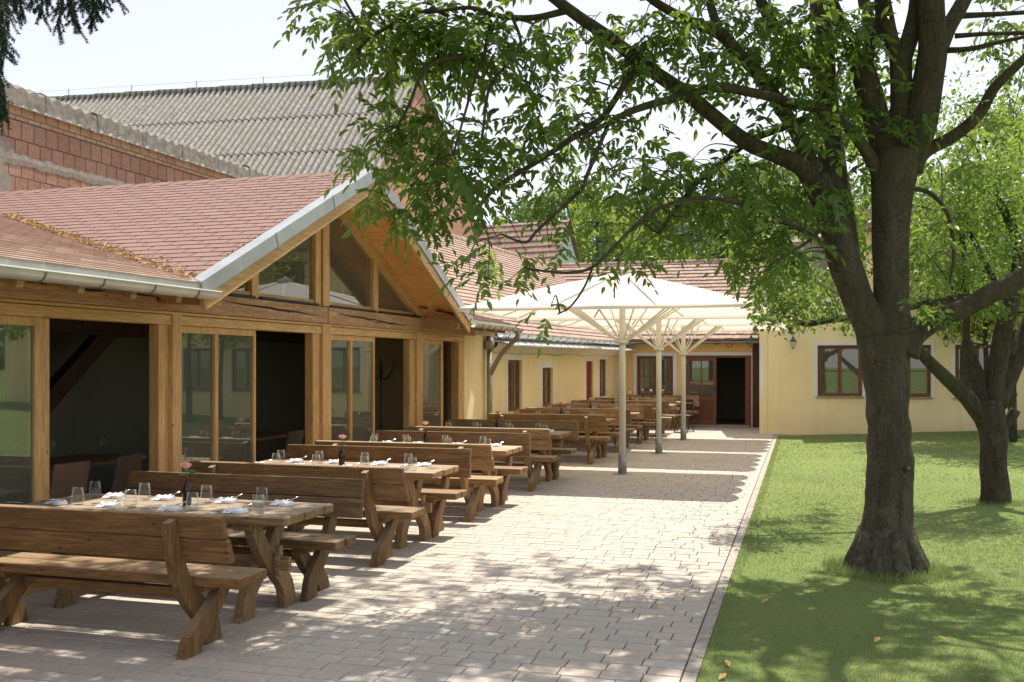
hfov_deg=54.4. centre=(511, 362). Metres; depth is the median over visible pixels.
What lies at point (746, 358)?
door
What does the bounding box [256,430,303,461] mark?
dining chair
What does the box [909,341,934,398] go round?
window
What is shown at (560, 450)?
bench
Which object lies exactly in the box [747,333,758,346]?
wall lantern
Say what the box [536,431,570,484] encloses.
table
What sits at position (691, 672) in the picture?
kerb
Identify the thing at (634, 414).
table
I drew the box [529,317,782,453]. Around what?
parasol
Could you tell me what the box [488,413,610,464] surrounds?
bench
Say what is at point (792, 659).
lawn
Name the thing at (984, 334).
tree
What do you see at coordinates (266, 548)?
table
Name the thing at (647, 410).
bench
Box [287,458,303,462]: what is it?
napkin
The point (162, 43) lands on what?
sky
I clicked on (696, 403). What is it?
bench
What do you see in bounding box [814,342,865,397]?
window
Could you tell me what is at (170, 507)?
napkin
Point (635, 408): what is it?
bench
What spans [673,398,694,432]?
folding chair
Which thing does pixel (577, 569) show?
paving
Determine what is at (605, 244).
tree
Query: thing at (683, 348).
parasol
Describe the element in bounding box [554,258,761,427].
building
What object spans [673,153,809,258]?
tree
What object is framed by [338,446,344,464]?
bottle vase
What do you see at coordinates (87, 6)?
spruce tree
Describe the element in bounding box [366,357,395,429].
coat stand
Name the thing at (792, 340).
wall lantern
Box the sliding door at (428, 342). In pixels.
[423,340,442,426]
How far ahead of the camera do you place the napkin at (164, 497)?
7.79 m
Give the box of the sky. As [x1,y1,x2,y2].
[0,0,1023,235]
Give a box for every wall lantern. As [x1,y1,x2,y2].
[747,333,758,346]
[789,336,796,348]
[942,332,949,347]
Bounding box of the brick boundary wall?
[0,80,271,191]
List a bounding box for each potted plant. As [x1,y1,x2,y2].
[829,367,837,392]
[844,379,855,392]
[910,379,918,392]
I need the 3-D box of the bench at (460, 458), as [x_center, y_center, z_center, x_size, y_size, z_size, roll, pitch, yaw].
[-1.573,1.397,10.994,2.264,0.905,0.616,0,0,16]
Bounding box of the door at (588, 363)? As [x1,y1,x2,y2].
[586,361,591,399]
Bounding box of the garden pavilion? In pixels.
[0,169,523,596]
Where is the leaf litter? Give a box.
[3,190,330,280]
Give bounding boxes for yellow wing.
[339,224,636,412]
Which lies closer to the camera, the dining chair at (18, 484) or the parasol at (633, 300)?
the dining chair at (18, 484)
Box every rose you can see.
[179,462,196,476]
[339,435,346,445]
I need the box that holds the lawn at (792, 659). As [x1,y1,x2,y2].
[697,430,1023,681]
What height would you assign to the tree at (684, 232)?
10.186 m
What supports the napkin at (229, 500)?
on the table at (266, 548)
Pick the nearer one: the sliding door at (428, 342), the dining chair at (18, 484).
the dining chair at (18, 484)
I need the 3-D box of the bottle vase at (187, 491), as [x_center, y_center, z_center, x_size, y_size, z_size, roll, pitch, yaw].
[-2.458,0.976,7.531,0.066,0.205,0.066,0,0,16]
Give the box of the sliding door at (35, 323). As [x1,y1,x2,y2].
[0,315,42,588]
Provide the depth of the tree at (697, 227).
87.79 m
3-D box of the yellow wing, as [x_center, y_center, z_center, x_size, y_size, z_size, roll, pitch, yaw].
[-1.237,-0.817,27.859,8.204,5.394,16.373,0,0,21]
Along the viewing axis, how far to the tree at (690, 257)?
51.66 m
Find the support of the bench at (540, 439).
on the paving
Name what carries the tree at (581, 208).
on the ground
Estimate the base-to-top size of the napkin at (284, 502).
0.041 m
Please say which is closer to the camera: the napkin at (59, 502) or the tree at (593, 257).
the napkin at (59, 502)
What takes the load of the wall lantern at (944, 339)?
attached to the yellow house
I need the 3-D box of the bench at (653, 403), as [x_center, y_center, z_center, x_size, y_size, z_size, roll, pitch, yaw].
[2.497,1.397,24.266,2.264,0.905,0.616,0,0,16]
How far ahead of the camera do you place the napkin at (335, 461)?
10.61 m
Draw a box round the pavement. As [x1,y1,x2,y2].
[779,434,800,435]
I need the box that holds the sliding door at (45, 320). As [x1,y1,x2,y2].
[0,318,48,578]
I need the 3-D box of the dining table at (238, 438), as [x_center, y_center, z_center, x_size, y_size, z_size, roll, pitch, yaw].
[-3.981,1.475,14.913,0.900,0.750,2.000,0,0,16]
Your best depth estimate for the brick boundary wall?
17.23 m
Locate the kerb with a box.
[681,434,778,681]
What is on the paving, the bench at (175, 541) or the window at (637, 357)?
the bench at (175, 541)
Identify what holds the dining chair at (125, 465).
on the garden pavilion
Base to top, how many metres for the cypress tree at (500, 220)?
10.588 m
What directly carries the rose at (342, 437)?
in the bottle vase at (341, 457)
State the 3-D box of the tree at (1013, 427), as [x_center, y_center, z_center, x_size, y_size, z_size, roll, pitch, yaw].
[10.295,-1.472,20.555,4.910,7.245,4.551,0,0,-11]
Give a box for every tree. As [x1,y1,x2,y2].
[0,0,129,136]
[273,0,1023,578]
[489,174,618,252]
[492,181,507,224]
[504,194,602,262]
[566,192,695,345]
[566,200,652,344]
[591,21,1023,505]
[604,186,715,261]
[634,194,743,260]
[647,222,725,260]
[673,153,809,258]
[712,165,861,249]
[743,90,946,237]
[856,81,1023,208]
[872,145,1023,375]
[909,125,1023,441]
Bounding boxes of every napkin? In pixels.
[44,499,67,504]
[95,501,120,507]
[102,492,125,498]
[152,494,175,500]
[157,504,182,510]
[213,497,237,502]
[222,507,247,513]
[270,499,293,505]
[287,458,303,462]
[326,459,337,463]
[371,461,387,464]
[415,462,431,466]
[491,443,501,446]
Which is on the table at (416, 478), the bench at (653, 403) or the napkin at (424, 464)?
the napkin at (424, 464)
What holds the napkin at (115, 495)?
on the table at (266, 548)
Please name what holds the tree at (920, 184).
on the ground
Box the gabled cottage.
[473,220,586,343]
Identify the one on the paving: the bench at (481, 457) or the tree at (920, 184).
the bench at (481, 457)
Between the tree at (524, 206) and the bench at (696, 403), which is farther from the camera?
the tree at (524, 206)
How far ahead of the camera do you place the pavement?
25.51 m
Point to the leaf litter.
(85, 240)
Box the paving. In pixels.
[0,426,774,681]
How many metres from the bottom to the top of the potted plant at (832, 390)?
0.688 m
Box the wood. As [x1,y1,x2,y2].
[560,215,778,261]
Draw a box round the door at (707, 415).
[687,358,716,424]
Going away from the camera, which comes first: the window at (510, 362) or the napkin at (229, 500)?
the napkin at (229, 500)
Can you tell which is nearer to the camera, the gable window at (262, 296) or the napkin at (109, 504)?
the napkin at (109, 504)
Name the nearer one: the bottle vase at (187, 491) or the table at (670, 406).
the bottle vase at (187, 491)
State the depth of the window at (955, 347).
24.48 m
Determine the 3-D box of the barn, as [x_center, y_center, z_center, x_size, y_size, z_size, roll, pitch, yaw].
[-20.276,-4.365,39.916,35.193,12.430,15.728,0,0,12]
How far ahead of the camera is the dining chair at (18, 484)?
11.46 m
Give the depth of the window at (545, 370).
23.22 m
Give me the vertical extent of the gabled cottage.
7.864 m
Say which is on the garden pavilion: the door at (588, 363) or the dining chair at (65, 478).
the dining chair at (65, 478)
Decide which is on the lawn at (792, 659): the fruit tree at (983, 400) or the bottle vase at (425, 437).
the fruit tree at (983, 400)
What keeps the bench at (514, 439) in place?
on the paving
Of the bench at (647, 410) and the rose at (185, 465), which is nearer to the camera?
the rose at (185, 465)
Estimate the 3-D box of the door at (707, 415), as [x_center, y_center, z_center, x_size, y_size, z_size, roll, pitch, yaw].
[5.473,0.840,28.794,0.866,1.959,0.092,0,0,16]
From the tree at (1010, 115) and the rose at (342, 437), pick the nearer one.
the rose at (342, 437)
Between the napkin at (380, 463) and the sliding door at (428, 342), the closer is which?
the napkin at (380, 463)
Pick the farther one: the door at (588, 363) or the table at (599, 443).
the door at (588, 363)
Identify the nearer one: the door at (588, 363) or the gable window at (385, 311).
the gable window at (385, 311)
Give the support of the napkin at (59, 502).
on the table at (266, 548)
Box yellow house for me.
[752,206,1023,434]
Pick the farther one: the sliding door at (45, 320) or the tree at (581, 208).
the tree at (581, 208)
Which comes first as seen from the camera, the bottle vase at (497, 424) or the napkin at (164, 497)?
the napkin at (164, 497)
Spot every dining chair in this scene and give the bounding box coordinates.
[0,445,29,504]
[8,460,89,553]
[86,453,141,493]
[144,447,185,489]
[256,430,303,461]
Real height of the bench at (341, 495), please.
0.905 m
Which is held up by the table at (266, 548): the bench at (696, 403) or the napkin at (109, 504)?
the napkin at (109, 504)
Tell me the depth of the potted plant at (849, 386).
25.35 m
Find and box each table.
[0,453,146,489]
[23,493,332,623]
[182,431,304,472]
[258,460,458,548]
[477,445,522,511]
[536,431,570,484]
[551,418,616,460]
[553,412,640,447]
[637,408,655,441]
[655,404,675,434]
[668,401,680,429]
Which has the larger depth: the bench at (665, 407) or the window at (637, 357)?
the window at (637, 357)
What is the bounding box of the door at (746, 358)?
[745,357,748,424]
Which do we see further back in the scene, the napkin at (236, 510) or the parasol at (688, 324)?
the parasol at (688, 324)
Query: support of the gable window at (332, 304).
in the garden pavilion
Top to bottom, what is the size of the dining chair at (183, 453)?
0.884 m
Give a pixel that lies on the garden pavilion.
(123, 355)
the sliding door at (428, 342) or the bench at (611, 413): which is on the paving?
the bench at (611, 413)
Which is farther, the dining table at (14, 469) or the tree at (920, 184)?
the tree at (920, 184)
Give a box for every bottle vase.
[182,478,191,504]
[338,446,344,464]
[423,430,427,442]
[495,418,498,427]
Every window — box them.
[227,290,255,297]
[259,293,318,305]
[330,216,376,311]
[378,267,421,317]
[508,360,518,411]
[543,368,549,406]
[600,359,604,395]
[633,352,675,394]
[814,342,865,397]
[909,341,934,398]
[951,341,990,398]
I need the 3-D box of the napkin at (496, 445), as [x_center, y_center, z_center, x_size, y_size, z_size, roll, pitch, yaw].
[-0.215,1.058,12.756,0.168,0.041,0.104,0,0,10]
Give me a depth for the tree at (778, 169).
35.02 m
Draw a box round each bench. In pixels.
[0,504,266,659]
[124,471,364,601]
[189,460,424,566]
[284,444,471,537]
[315,440,502,521]
[374,430,530,504]
[404,426,557,491]
[447,419,578,479]
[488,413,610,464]
[514,409,618,457]
[525,407,634,452]
[545,404,643,447]
[556,403,654,443]
[571,400,655,439]
[589,400,671,431]
[594,397,676,432]
[626,395,699,427]
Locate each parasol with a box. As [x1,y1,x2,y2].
[458,267,769,474]
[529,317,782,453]
[574,324,786,439]
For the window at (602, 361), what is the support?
in the yellow wing
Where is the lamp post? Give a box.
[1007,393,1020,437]
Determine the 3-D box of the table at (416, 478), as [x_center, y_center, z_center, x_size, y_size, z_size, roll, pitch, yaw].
[-1.743,1.464,10.405,2.259,0.771,0.756,0,0,17]
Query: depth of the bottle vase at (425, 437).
12.80 m
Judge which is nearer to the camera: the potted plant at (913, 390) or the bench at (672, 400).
the potted plant at (913, 390)
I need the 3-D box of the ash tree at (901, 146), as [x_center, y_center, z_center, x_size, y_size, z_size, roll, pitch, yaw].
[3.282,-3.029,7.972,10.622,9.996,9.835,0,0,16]
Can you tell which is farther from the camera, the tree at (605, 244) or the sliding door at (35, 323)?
the tree at (605, 244)
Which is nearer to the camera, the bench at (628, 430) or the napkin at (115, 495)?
the napkin at (115, 495)
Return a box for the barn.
[7,68,473,237]
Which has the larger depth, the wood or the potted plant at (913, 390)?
the wood
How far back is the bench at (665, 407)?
24.60 m
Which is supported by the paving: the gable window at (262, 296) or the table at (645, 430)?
the table at (645, 430)
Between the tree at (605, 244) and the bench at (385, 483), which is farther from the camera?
the tree at (605, 244)
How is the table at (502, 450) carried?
on the paving
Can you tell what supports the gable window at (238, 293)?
in the garden pavilion
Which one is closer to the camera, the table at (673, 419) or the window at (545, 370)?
the window at (545, 370)
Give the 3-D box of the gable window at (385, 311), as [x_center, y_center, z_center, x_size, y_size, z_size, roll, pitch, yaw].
[-1.744,-1.110,15.302,0.135,0.781,1.640,0,0,16]

